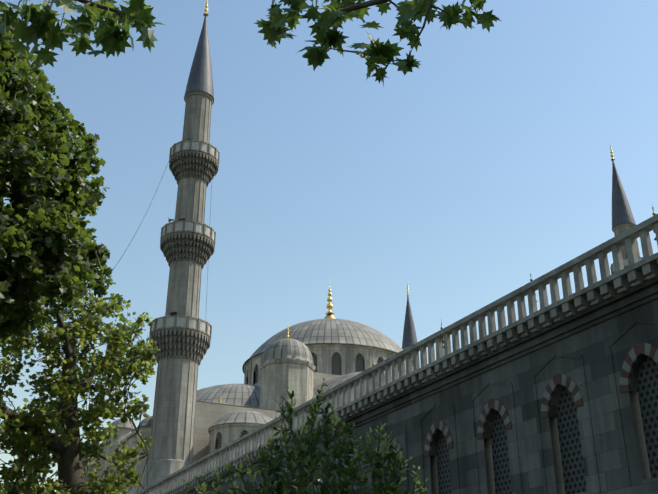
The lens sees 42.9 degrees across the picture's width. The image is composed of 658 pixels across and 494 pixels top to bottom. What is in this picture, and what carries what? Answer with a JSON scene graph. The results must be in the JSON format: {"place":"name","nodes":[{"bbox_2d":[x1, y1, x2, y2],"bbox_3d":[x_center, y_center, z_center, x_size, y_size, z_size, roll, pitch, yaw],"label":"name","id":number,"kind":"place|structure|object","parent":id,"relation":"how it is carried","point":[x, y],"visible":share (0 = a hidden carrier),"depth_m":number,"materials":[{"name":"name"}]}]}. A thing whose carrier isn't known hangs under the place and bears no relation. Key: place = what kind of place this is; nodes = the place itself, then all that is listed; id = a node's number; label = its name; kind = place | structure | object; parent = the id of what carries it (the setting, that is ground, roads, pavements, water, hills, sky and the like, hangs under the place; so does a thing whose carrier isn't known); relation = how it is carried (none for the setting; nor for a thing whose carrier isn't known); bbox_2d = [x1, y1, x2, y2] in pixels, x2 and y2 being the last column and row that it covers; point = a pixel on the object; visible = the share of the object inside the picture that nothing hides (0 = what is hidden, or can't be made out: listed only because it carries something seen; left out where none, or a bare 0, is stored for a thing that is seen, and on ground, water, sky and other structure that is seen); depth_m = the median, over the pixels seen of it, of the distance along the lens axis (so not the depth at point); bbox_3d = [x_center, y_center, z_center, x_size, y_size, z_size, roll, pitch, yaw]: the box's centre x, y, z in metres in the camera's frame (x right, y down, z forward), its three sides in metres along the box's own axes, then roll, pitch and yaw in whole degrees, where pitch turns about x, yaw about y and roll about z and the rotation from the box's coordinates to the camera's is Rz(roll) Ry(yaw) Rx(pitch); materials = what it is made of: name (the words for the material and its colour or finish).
{"place":"outdoors","nodes":[
{"label":"outdoors","id":0,"kind":"place"},
{"bbox_2d":[0,17,159,493],"bbox_3d":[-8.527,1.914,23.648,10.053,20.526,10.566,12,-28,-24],"label":"plane tree","id":1,"kind":"object","parent":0,"point":[26,102],"depth_m":23.57,"materials":[{"name":"green plant"}]},
{"bbox_2d":[83,279,412,493],"bbox_3d":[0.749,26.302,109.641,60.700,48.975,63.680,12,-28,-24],"label":"prayer hall","id":2,"kind":"structure","parent":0,"point":[302,360],"depth_m":94.74,"materials":[{"name":"stone"}]},
{"bbox_2d":[0,0,500,85],"bbox_3d":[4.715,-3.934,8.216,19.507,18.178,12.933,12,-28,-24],"label":"branches","id":3,"kind":"object","parent":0,"point":[110,37],"depth_m":7.30,"materials":[{"name":"green plant"}]},
{"bbox_2d":[180,378,428,493],"bbox_3d":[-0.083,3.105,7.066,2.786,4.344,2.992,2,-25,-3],"label":"bush","id":4,"kind":"object","parent":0,"point":[334,487],"depth_m":7.73,"materials":[{"name":"green plant"}]},
{"bbox_2d":[0,0,657,491],"label":"sky","id":5,"kind":"structure","parent":0,"point":[478,169],"materials":[{"name":"blue"}]},
{"bbox_2d":[135,207,657,493],"bbox_3d":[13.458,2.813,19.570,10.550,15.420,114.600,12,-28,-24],"label":"forecourt wall","id":6,"kind":"structure","parent":0,"point":[557,395],"depth_m":25.72,"materials":[{"name":"stone"}]},
{"label":"ground","id":7,"kind":"structure","parent":0,"visible":0},
{"bbox_2d":[140,0,219,490],"bbox_3d":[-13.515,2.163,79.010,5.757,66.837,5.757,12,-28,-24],"label":"minaret","id":8,"kind":"object","parent":7,"relation":"on","point":[180,333],"visible":0.96,"depth_m":77.12,"materials":[{"name":"stone"}]},
{"bbox_2d":[36,149,211,360],"bbox_3d":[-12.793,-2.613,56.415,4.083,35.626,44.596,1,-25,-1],"label":"cable","id":9,"kind":"object","parent":8,"relation":"attached to","point":[138,228],"visible":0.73,"depth_m":66.46,"materials":[{"name":"grey metal"}]},
{"bbox_2d":[402,282,416,359],"bbox_3d":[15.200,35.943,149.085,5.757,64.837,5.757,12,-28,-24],"label":"minaret","id":10,"kind":"object","parent":7,"relation":"on","point":[409,336],"visible":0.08,"depth_m":157.59,"materials":[{"name":"stone"}]},
{"bbox_2d":[610,144,642,274],"bbox_3d":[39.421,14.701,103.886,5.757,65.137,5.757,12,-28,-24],"label":"minaret","id":11,"kind":"object","parent":7,"relation":"on","point":[623,220],"visible":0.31,"depth_m":111.76,"materials":[{"name":"stone"}]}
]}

